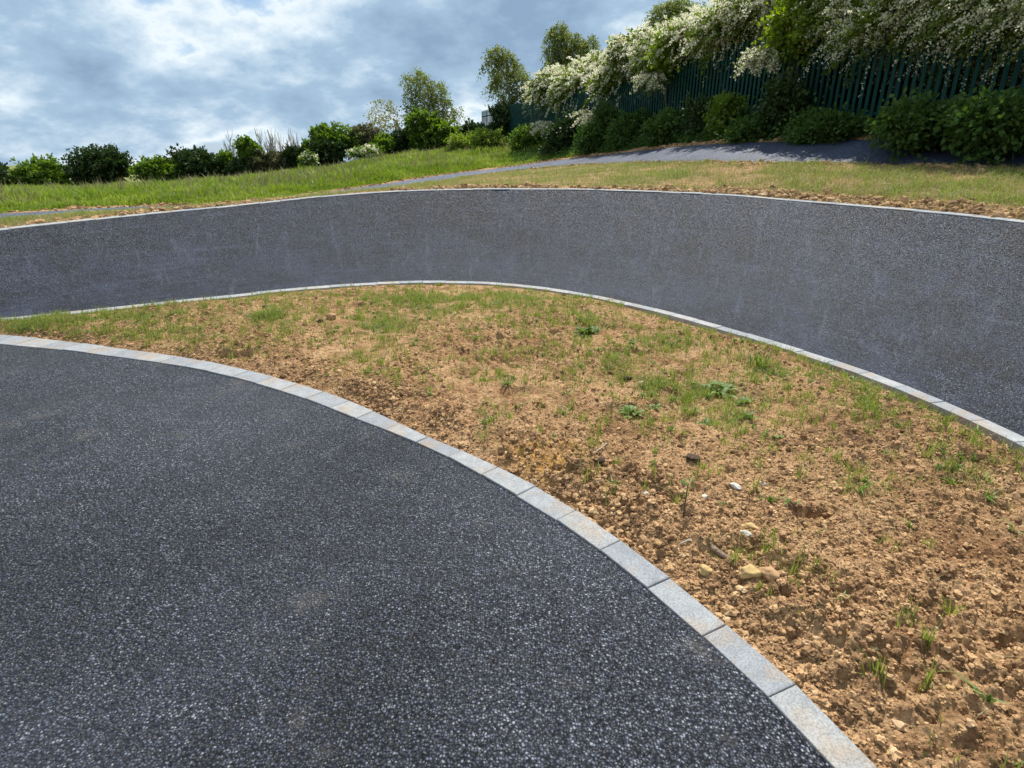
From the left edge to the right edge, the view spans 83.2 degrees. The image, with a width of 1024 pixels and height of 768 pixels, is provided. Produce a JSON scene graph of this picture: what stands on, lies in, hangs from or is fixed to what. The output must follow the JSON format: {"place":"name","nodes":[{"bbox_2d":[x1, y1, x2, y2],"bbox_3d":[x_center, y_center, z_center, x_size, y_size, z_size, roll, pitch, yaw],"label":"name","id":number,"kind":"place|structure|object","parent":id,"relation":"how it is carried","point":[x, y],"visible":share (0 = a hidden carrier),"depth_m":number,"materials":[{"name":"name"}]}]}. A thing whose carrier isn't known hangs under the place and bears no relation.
{"place":"outdoors","nodes":[
{"label":"outdoors","id":0,"kind":"place"},
{"bbox_2d":[6,165,140,182],"bbox_3d":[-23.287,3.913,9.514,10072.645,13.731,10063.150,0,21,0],"label":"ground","id":1,"kind":"structure","parent":0,"point":[13,166],"depth_m":388.07,"materials":[{"name":"green plant"}]},
{"bbox_2d":[0,0,712,164],"label":"sky","id":2,"kind":"structure","parent":0,"point":[142,77],"materials":[{"name":"grey"}]},
{"bbox_2d":[0,345,831,767],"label":"track","id":3,"kind":"structure","parent":0,"point":[202,569],"depth_m":1.93,"materials":[{"name":"grey asphalt"}]},
{"bbox_2d":[0,335,876,767],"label":"kerb","id":4,"kind":"structure","parent":3,"relation":"on","point":[816,727],"depth_m":2.21,"materials":[{"name":"concrete"}]},
{"bbox_2d":[0,190,1023,436],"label":"berm","id":5,"kind":"structure","parent":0,"point":[930,304],"depth_m":6.86,"materials":[{"name":"asphalt"}]},
{"bbox_2d":[1,281,1023,452],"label":"kerb","id":6,"kind":"structure","parent":5,"relation":"on","point":[1013,439],"depth_m":4.50,"materials":[{"name":"concrete"}]},
{"bbox_2d":[0,284,1023,767],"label":"soil","id":7,"kind":"structure","parent":0,"point":[472,390],"depth_m":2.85,"materials":[{"name":"brown soil"}]},
{"bbox_2d":[325,313,335,319],"bbox_3d":[-1.644,-0.614,5.250,0.088,0.072,0.091,-19,28,-41],"label":"clod","id":8,"kind":"object","parent":7,"relation":"on","point":[331,316],"visible":0.97,"depth_m":5.22,"materials":[{"name":"soil"}]},
{"bbox_2d":[481,413,497,424],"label":"grass tuft","id":9,"kind":"object","parent":7,"relation":"on","point":[490,419],"visible":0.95,"depth_m":3.21,"materials":[{"name":"green plant"}]},
{"bbox_2d":[499,375,514,386],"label":"grass tuft","id":10,"kind":"object","parent":7,"relation":"on","point":[505,381],"visible":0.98,"depth_m":3.73,"materials":[{"name":"green plant"}]},
{"bbox_2d":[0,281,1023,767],"bbox_3d":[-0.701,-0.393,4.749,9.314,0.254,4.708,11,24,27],"label":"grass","id":11,"kind":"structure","parent":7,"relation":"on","point":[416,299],"depth_m":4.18,"materials":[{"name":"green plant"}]},
{"bbox_2d":[574,325,601,336],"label":"weed","id":12,"kind":"object","parent":7,"relation":"on","point":[587,330],"visible":0.99,"depth_m":4.84,"materials":[{"name":"green plant"}]},
{"bbox_2d":[619,405,643,417],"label":"weed","id":13,"kind":"object","parent":7,"relation":"on","point":[631,407],"visible":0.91,"depth_m":3.34,"materials":[{"name":"green plant"}]},
{"bbox_2d":[649,403,660,409],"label":"weed","id":14,"kind":"object","parent":7,"relation":"on","point":[657,406],"visible":0.94,"depth_m":3.42,"materials":[{"name":"green plant"}]},
{"bbox_2d":[680,478,695,517],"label":"seedling","id":15,"kind":"object","parent":7,"relation":"on","point":[686,483],"visible":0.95,"depth_m":2.35,"materials":[{"name":"green plant"}]},
{"bbox_2d":[686,453,699,462],"bbox_3d":[0.875,0.359,2.784,0.069,0.038,0.066,7,22,17],"label":"clod","id":16,"kind":"object","parent":7,"relation":"on","point":[694,459],"visible":0.93,"depth_m":2.76,"materials":[{"name":"brown soil"}]},
{"bbox_2d":[696,417,711,425],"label":"weed","id":17,"kind":"object","parent":7,"relation":"on","point":[706,421],"visible":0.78,"depth_m":3.20,"materials":[{"name":"green plant"}]},
{"bbox_2d":[699,564,711,575],"bbox_3d":[0.705,0.676,2.094,0.054,0.039,0.044,0,21,0],"label":"stone","id":18,"kind":"object","parent":7,"relation":"on","point":[705,570],"visible":1,"depth_m":2.08,"materials":[{"name":"beige stone"}]},
{"bbox_2d":[699,536,733,561],"bbox_3d":[0.768,0.625,2.156,0.044,0.044,0.170,-7,22,-18],"label":"stick","id":19,"kind":"object","parent":7,"relation":"on","point":[718,551],"visible":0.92,"depth_m":2.16,"materials":[{"name":"beige wood"}]},
{"bbox_2d":[700,380,738,398],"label":"weed","id":20,"kind":"object","parent":7,"relation":"on","point":[721,387],"visible":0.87,"depth_m":3.64,"materials":[{"name":"green plant"}]},
{"bbox_2d":[729,482,741,489],"bbox_3d":[0.979,0.445,2.522,0.028,0.023,0.060,-10,23,-25],"label":"stone","id":21,"kind":"object","parent":7,"relation":"on","point":[734,485],"visible":1,"depth_m":2.51,"materials":[{"name":"white stone"}]},
{"bbox_2d":[737,396,753,403],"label":"weed","id":22,"kind":"object","parent":7,"relation":"on","point":[745,399],"visible":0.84,"depth_m":3.45,"materials":[{"name":"green plant"}]},
{"bbox_2d":[741,522,757,529],"bbox_3d":[0.949,0.568,2.304,0.071,0.028,0.031,3,21,8],"label":"stone","id":23,"kind":"object","parent":7,"relation":"on","point":[749,525],"visible":0.96,"depth_m":2.29,"materials":[{"name":"beige stone"}]},
{"bbox_2d":[739,564,761,579],"bbox_3d":[0.837,0.665,2.031,0.088,0.055,0.051,0,21,0],"label":"stone","id":24,"kind":"object","parent":7,"relation":"on","point":[749,571],"visible":1,"depth_m":2.01,"materials":[{"name":"beige stone"}]},
{"bbox_2d":[744,410,758,419],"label":"weed","id":25,"kind":"object","parent":7,"relation":"on","point":[751,414],"visible":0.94,"depth_m":3.21,"materials":[{"name":"green plant"}]},
{"bbox_2d":[745,349,776,369],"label":"grass tuft","id":26,"kind":"object","parent":7,"relation":"on","point":[759,360],"visible":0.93,"depth_m":4.04,"materials":[{"name":"green plant"}]},
{"bbox_2d":[758,567,779,582],"bbox_3d":[0.901,0.667,2.019,0.057,0.048,0.069,-8,22,-19],"label":"stone","id":27,"kind":"object","parent":7,"relation":"on","point":[769,574],"visible":0.96,"depth_m":2.00,"materials":[{"name":"stone"}]},
{"bbox_2d":[778,556,791,564],"bbox_3d":[1.006,0.646,2.151,0.075,0.052,0.113,-13,24,-30],"label":"stone","id":28,"kind":"object","parent":7,"relation":"on","point":[783,559],"visible":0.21,"depth_m":2.11,"materials":[{"name":"stone"}]},
{"bbox_2d":[0,139,1023,218],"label":"path","id":29,"kind":"structure","parent":0,"point":[861,151],"depth_m":11.57,"materials":[{"name":"grey asphalt"}]},
{"bbox_2d":[0,134,1023,227],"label":"bank","id":30,"kind":"structure","parent":0,"point":[727,170],"depth_m":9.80,"materials":[{"name":"green plant"}]},
{"bbox_2d":[0,162,15,186],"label":"shrub","id":31,"kind":"object","parent":30,"relation":"on","point":[4,171],"visible":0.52,"depth_m":38.29,"materials":[{"name":"green plant"}]},
{"bbox_2d":[0,153,74,186],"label":"shrub","id":32,"kind":"object","parent":30,"relation":"on","point":[33,172],"visible":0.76,"depth_m":38.72,"materials":[{"name":"green plant"}]},
{"bbox_2d":[56,143,136,184],"bbox_3d":[-28.798,-15.032,40.320,5.577,3.648,3.664,0,21,0],"label":"shrub","id":33,"kind":"object","parent":30,"relation":"on","point":[89,165],"visible":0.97,"depth_m":39.51,"materials":[{"name":"green plant"}]},
{"bbox_2d":[125,154,183,181],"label":"shrub","id":34,"kind":"object","parent":30,"relation":"on","point":[146,168],"visible":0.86,"depth_m":39.94,"materials":[{"name":"green plant"}]},
{"bbox_2d":[162,143,226,179],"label":"shrub","id":35,"kind":"object","parent":30,"relation":"on","point":[199,161],"visible":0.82,"depth_m":40.43,"materials":[{"name":"green plant"}]},
{"bbox_2d":[212,148,233,173],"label":"shrub","id":36,"kind":"object","parent":30,"relation":"on","point":[226,154],"visible":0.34,"depth_m":40.98,"materials":[{"name":"green plant"}]},
{"bbox_2d":[223,129,233,153],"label":"bare sapling","id":37,"kind":"object","parent":30,"relation":"on","point":[231,150],"visible":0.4,"depth_m":42.01,"materials":[{"name":"grey plant"}]},
{"bbox_2d":[220,156,254,176],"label":"shrub","id":38,"kind":"object","parent":30,"relation":"on","point":[234,167],"visible":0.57,"depth_m":40.61,"materials":[{"name":"green plant"}]},
{"bbox_2d":[231,134,264,171],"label":"shrub","id":39,"kind":"object","parent":30,"relation":"on","point":[244,145],"visible":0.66,"depth_m":40.92,"materials":[{"name":"green plant"}]},
{"bbox_2d":[245,147,268,173],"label":"shrub","id":40,"kind":"object","parent":30,"relation":"on","point":[261,160],"visible":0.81,"depth_m":41.21,"materials":[{"name":"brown plant"}]},
{"bbox_2d":[254,128,272,151],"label":"bare sapling","id":41,"kind":"object","parent":30,"relation":"on","point":[259,137],"visible":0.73,"depth_m":41.87,"materials":[{"name":"grey plant"}]},
{"bbox_2d":[267,129,277,152],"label":"bare sapling","id":42,"kind":"object","parent":30,"relation":"on","point":[274,144],"visible":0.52,"depth_m":41.97,"materials":[{"name":"grey plant"}]},
{"bbox_2d":[261,147,290,172],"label":"shrub","id":43,"kind":"object","parent":30,"relation":"on","point":[274,161],"visible":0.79,"depth_m":41.40,"materials":[{"name":"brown plant"}]},
{"bbox_2d":[276,132,288,150],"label":"bare sapling","id":44,"kind":"object","parent":30,"relation":"on","point":[278,140],"visible":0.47,"depth_m":42.00,"materials":[{"name":"grey plant"}]},
{"bbox_2d":[0,138,578,213],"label":"long grass","id":45,"kind":"structure","parent":30,"relation":"on","point":[381,168],"depth_m":19.89,"materials":[{"name":"green plant"}]},
{"bbox_2d":[286,128,293,147],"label":"bare sapling","id":46,"kind":"object","parent":30,"relation":"on","point":[290,140],"visible":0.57,"depth_m":41.87,"materials":[{"name":"grey plant"}]},
{"bbox_2d":[279,143,305,169],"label":"shrub","id":47,"kind":"object","parent":30,"relation":"on","point":[291,153],"visible":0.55,"depth_m":41.75,"materials":[{"name":"green plant"}]},
{"bbox_2d":[298,137,311,152],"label":"shrub","id":48,"kind":"object","parent":30,"relation":"on","point":[304,145],"visible":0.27,"depth_m":41.71,"materials":[{"name":"green plant"}]},
{"bbox_2d":[297,149,320,167],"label":"flowering shrub","id":49,"kind":"object","parent":30,"relation":"on","point":[310,158],"visible":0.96,"depth_m":39.38,"materials":[{"name":"white plant"}]},
{"bbox_2d":[307,122,330,139],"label":"shrub","id":50,"kind":"object","parent":30,"relation":"on","point":[322,125],"visible":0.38,"depth_m":42.11,"materials":[{"name":"green plant"}]},
{"bbox_2d":[304,135,350,166],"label":"shrub","id":51,"kind":"object","parent":30,"relation":"on","point":[329,153],"visible":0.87,"depth_m":41.43,"materials":[{"name":"green plant"}]},
{"bbox_2d":[312,121,361,162],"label":"shrub","id":52,"kind":"object","parent":30,"relation":"on","point":[337,134],"visible":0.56,"depth_m":41.84,"materials":[{"name":"green plant"}]},
{"bbox_2d":[345,122,380,156],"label":"shrub","id":53,"kind":"object","parent":30,"relation":"on","point":[369,132],"visible":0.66,"depth_m":42.15,"materials":[{"name":"brown plant"}]},
{"bbox_2d":[345,141,384,160],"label":"flowering shrub","id":54,"kind":"object","parent":30,"relation":"on","point":[360,152],"visible":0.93,"depth_m":39.10,"materials":[{"name":"white plant"}]},
{"bbox_2d":[366,130,396,157],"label":"shrub","id":55,"kind":"object","parent":30,"relation":"on","point":[384,138],"visible":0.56,"depth_m":41.88,"materials":[{"name":"green plant"}]},
{"bbox_2d":[363,98,404,133],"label":"willow tree","id":56,"kind":"object","parent":30,"relation":"on","point":[396,124],"visible":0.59,"depth_m":43.59,"materials":[{"name":"green plant"}]},
{"bbox_2d":[390,127,410,153],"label":"shrub","id":57,"kind":"object","parent":30,"relation":"on","point":[400,137],"visible":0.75,"depth_m":42.29,"materials":[{"name":"green plant"}]},
{"bbox_2d":[402,104,457,150],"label":"sycamore","id":58,"kind":"object","parent":30,"relation":"on","point":[423,129],"visible":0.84,"depth_m":41.57,"materials":[{"name":"green plant"}]},
{"bbox_2d":[398,66,467,125],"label":"birch tree","id":59,"kind":"object","parent":30,"relation":"on","point":[432,101],"visible":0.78,"depth_m":43.95,"materials":[{"name":"green plant"}]},
{"bbox_2d":[439,125,462,146],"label":"shrub","id":60,"kind":"object","parent":30,"relation":"on","point":[451,130],"visible":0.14,"depth_m":41.51,"materials":[{"name":"green plant"}]},
{"bbox_2d":[441,129,471,151],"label":"shrub","id":61,"kind":"object","parent":30,"relation":"on","point":[457,141],"visible":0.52,"depth_m":36.33,"materials":[{"name":"green plant"}]},
{"bbox_2d":[457,118,484,136],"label":"shrub","id":62,"kind":"object","parent":30,"relation":"on","point":[467,125],"visible":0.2,"depth_m":39.91,"materials":[{"name":"green plant"}]},
{"bbox_2d":[466,126,508,148],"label":"shrub","id":63,"kind":"object","parent":30,"relation":"on","point":[483,137],"visible":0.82,"depth_m":32.79,"materials":[{"name":"green plant"}]},
{"bbox_2d":[476,43,531,119],"bbox_3d":[-0.113,-17.289,35.193,4.048,5.968,3.317,0,21,0],"label":"birch tree","id":64,"kind":"object","parent":30,"relation":"on","point":[498,61],"visible":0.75,"depth_m":34.33,"materials":[{"name":"green plant"}]},
{"bbox_2d":[480,100,530,141],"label":"evergreen shrub","id":65,"kind":"object","parent":30,"relation":"on","point":[500,112],"visible":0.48,"depth_m":34.14,"materials":[{"name":"green plant"}]},
{"bbox_2d":[0,188,1023,230],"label":"kerb","id":66,"kind":"structure","parent":30,"relation":"on","point":[795,200],"depth_m":7.86,"materials":[{"name":"concrete"}]},
{"bbox_2d":[1,133,1023,226],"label":"soil clods","id":67,"kind":"object","parent":30,"relation":"on","point":[973,209],"visible":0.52,"depth_m":8.19,"materials":[{"name":"brown soil"}]},
{"bbox_2d":[506,122,546,151],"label":"shrub","id":68,"kind":"object","parent":30,"relation":"on","point":[519,138],"visible":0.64,"depth_m":28.43,"materials":[{"name":"green plant"}]},
{"bbox_2d":[520,60,588,123],"bbox_3d":[2.247,-14.232,30.277,5.168,4.671,11.663,-8,22,-19],"label":"hawthorn","id":69,"kind":"object","parent":30,"relation":"on","point":[539,88],"visible":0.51,"depth_m":27.04,"materials":[{"name":"white plant"}]},
{"bbox_2d":[527,117,563,136],"bbox_3d":[1.946,-12.110,27.094,2.685,1.028,0.836,-17,27,-37],"label":"blossom spray","id":70,"kind":"object","parent":69,"relation":"attached to","point":[545,124],"visible":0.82,"depth_m":26.78,"materials":[{"name":"white plant"}]},
{"bbox_2d":[538,102,595,154],"bbox_3d":[2.499,-10.323,24.338,2.886,2.813,2.280,10,23,25],"label":"shrub","id":71,"kind":"object","parent":30,"relation":"on","point":[557,137],"visible":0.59,"depth_m":23.84,"materials":[{"name":"green plant"}]},
{"bbox_2d":[539,20,601,68],"bbox_3d":[3.492,-17.529,34.978,3.807,7.822,2.953,0,21,0],"label":"birch tree","id":72,"kind":"object","parent":30,"relation":"on","point":[562,40],"visible":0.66,"depth_m":33.63,"materials":[{"name":"green plant"}]},
{"bbox_2d":[570,120,606,155],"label":"shrub","id":73,"kind":"object","parent":30,"relation":"on","point":[585,141],"visible":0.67,"depth_m":21.04,"materials":[{"name":"green plant"}]},
{"bbox_2d":[550,48,641,119],"bbox_3d":[4.070,-12.633,25.841,4.814,4.838,12.611,0,21,0],"label":"hawthorn","id":74,"kind":"object","parent":30,"relation":"on","point":[581,75],"visible":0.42,"depth_m":23.87,"materials":[{"name":"white plant"}]},
{"bbox_2d":[570,105,608,127],"bbox_3d":[3.368,-10.500,22.610,2.586,1.006,0.973,-17,27,-38],"label":"blossom spray","id":75,"kind":"object","parent":74,"relation":"attached to","point":[586,117],"visible":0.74,"depth_m":22.32,"materials":[{"name":"white plant"}]},
{"bbox_2d":[590,99,621,145],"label":"shrub","id":76,"kind":"object","parent":30,"relation":"on","point":[603,116],"visible":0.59,"depth_m":20.50,"materials":[{"name":"green plant"}]},
{"bbox_2d":[600,106,655,153],"bbox_3d":[4.059,-8.425,19.259,2.230,1.717,1.880,0,21,0],"label":"shrub","id":77,"kind":"object","parent":30,"relation":"on","point":[626,126],"visible":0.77,"depth_m":18.89,"materials":[{"name":"green plant"}]},
{"bbox_2d":[580,16,684,107],"bbox_3d":[5.364,-11.271,22.381,5.176,4.722,10.568,0,21,0],"label":"hawthorn","id":78,"kind":"object","parent":30,"relation":"on","point":[620,47],"visible":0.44,"depth_m":19.75,"materials":[{"name":"white plant"}]},
{"bbox_2d":[640,104,688,146],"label":"shrub","id":79,"kind":"object","parent":30,"relation":"on","point":[661,129],"visible":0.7,"depth_m":16.39,"materials":[{"name":"green plant"}]},
{"bbox_2d":[635,26,697,108],"bbox_3d":[4.927,-9.318,18.228,1.993,3.568,2.432,0,21,0],"label":"maple sapling","id":80,"kind":"object","parent":30,"relation":"on","point":[658,64],"visible":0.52,"depth_m":17.34,"materials":[{"name":"green plant"}]},
{"bbox_2d":[639,0,705,30],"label":"birch tree","id":81,"kind":"object","parent":30,"relation":"on","point":[671,6],"visible":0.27,"depth_m":22.60,"materials":[{"name":"green plant"}]},
{"bbox_2d":[615,0,760,108],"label":"hawthorn","id":82,"kind":"object","parent":30,"relation":"on","point":[689,46],"visible":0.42,"depth_m":16.51,"materials":[{"name":"white plant"}]},
{"bbox_2d":[629,71,666,94],"bbox_3d":[4.747,-9.457,17.976,2.616,0.951,0.947,-17,27,-38],"label":"blossom spray","id":83,"kind":"object","parent":82,"relation":"attached to","point":[652,82],"visible":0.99,"depth_m":17.61,"materials":[{"name":"white plant"}]},
{"bbox_2d":[511,126,873,163],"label":"undergrowth","id":84,"kind":"object","parent":30,"relation":"on","point":[637,141],"visible":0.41,"depth_m":18.67,"materials":[{"name":"green plant"}]},
{"bbox_2d":[625,67,763,116],"bbox_3d":[6.735,-10.498,21.597,4.161,5.443,11.119,-4,21,-10],"label":"fence","id":85,"kind":"object","parent":30,"relation":"on","point":[697,93],"visible":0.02,"depth_m":19.05,"materials":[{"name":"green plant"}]},
{"bbox_2d":[675,90,714,140],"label":"shrub","id":86,"kind":"object","parent":30,"relation":"on","point":[695,123],"visible":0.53,"depth_m":15.46,"materials":[{"name":"green plant"}]},
{"bbox_2d":[697,89,755,139],"bbox_3d":[5.425,-6.614,14.583,1.449,1.560,1.403,0,21,0],"label":"shrub","id":87,"kind":"object","parent":30,"relation":"on","point":[724,108],"visible":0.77,"depth_m":14.27,"materials":[{"name":"green plant"}]},
{"bbox_2d":[713,110,782,144],"bbox_3d":[5.752,-5.836,13.503,1.666,1.282,1.774,17,26,37],"label":"shrub","id":88,"kind":"object","parent":30,"relation":"on","point":[742,130],"visible":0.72,"depth_m":13.12,"materials":[{"name":"green plant"}]},
{"bbox_2d":[482,1,1023,145],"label":"palisade fence","id":89,"kind":"object","parent":30,"relation":"on","point":[535,116],"visible":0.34,"depth_m":12.32,"materials":[{"name":"green metal"}]},
{"bbox_2d":[733,43,780,80],"bbox_3d":[6.170,-7.573,13.435,2.658,1.043,0.895,-17,27,-37],"label":"blossom spray","id":90,"kind":"object","parent":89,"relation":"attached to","point":[764,57],"visible":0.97,"depth_m":13.07,"materials":[{"name":"white plant"}]},
{"bbox_2d":[671,0,839,98],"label":"hawthorn","id":91,"kind":"object","parent":30,"relation":"on","point":[734,7],"visible":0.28,"depth_m":14.66,"materials":[{"name":"white plant"}]},
{"bbox_2d":[667,57,847,111],"bbox_3d":[7.711,-9.725,18.957,4.696,5.035,10.558,-7,22,-17],"label":"fence","id":92,"kind":"object","parent":30,"relation":"on","point":[719,79],"visible":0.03,"depth_m":18.10,"materials":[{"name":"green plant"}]},
{"bbox_2d":[745,65,816,136],"bbox_3d":[6.027,-6.185,12.736,1.485,1.573,1.595,0,21,0],"label":"shrub","id":93,"kind":"object","parent":30,"relation":"on","point":[783,96],"visible":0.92,"depth_m":12.50,"materials":[{"name":"green plant"}]},
{"bbox_2d":[751,0,833,73],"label":"maple sapling","id":94,"kind":"object","parent":30,"relation":"on","point":[783,38],"visible":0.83,"depth_m":12.61,"materials":[{"name":"green plant"}]},
{"bbox_2d":[725,0,891,105],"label":"hawthorn","id":95,"kind":"object","parent":30,"relation":"on","point":[835,5],"visible":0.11,"depth_m":12.15,"materials":[{"name":"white plant"}]},
{"bbox_2d":[772,97,873,144],"bbox_3d":[6.508,-5.120,11.799,1.948,1.364,1.844,0,21,0],"label":"shrub","id":96,"kind":"object","parent":30,"relation":"on","point":[827,125],"visible":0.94,"depth_m":11.40,"materials":[{"name":"green plant"}]},
{"bbox_2d":[740,46,952,123],"bbox_3d":[8.648,-8.267,14.771,4.660,5.275,8.050,0,21,0],"label":"fence","id":97,"kind":"object","parent":30,"relation":"on","point":[858,93],"visible":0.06,"depth_m":13.66,"materials":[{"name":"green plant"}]},
{"bbox_2d":[797,0,1020,101],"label":"hawthorn","id":98,"kind":"object","parent":30,"relation":"on","point":[869,19],"visible":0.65,"depth_m":10.72,"materials":[{"name":"white plant"}]},
{"bbox_2d":[815,46,1002,120],"bbox_3d":[9.649,-7.699,13.296,4.599,5.337,8.159,0,21,0],"label":"fence","id":99,"kind":"object","parent":30,"relation":"on","point":[878,93],"visible":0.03,"depth_m":12.87,"materials":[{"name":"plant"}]},
{"bbox_2d":[863,86,982,162],"bbox_3d":[6.946,-4.274,9.627,1.952,1.237,1.770,9,23,23],"label":"shrub","id":100,"kind":"object","parent":30,"relation":"on","point":[907,125],"visible":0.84,"depth_m":9.39,"materials":[{"name":"green plant"}]},
{"bbox_2d":[877,0,1023,98],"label":"hawthorn","id":101,"kind":"object","parent":30,"relation":"on","point":[1006,11],"visible":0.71,"depth_m":9.12,"materials":[{"name":"white plant"}]},
{"bbox_2d":[899,44,1011,103],"bbox_3d":[10.177,-6.571,10.750,4.589,5.504,6.252,0,21,0],"label":"fence","id":102,"kind":"object","parent":30,"relation":"on","point":[969,77],"visible":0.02,"depth_m":10.97,"materials":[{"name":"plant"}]},
{"bbox_2d":[924,83,1023,167],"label":"shrub","id":103,"kind":"object","parent":30,"relation":"on","point":[989,125],"visible":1,"depth_m":8.32,"materials":[{"name":"green plant"}]},
{"bbox_2d":[967,1,1023,94],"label":"hawthorn","id":104,"kind":"object","parent":30,"relation":"on","point":[1020,4],"visible":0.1,"depth_m":9.56,"materials":[{"name":"green plant"}]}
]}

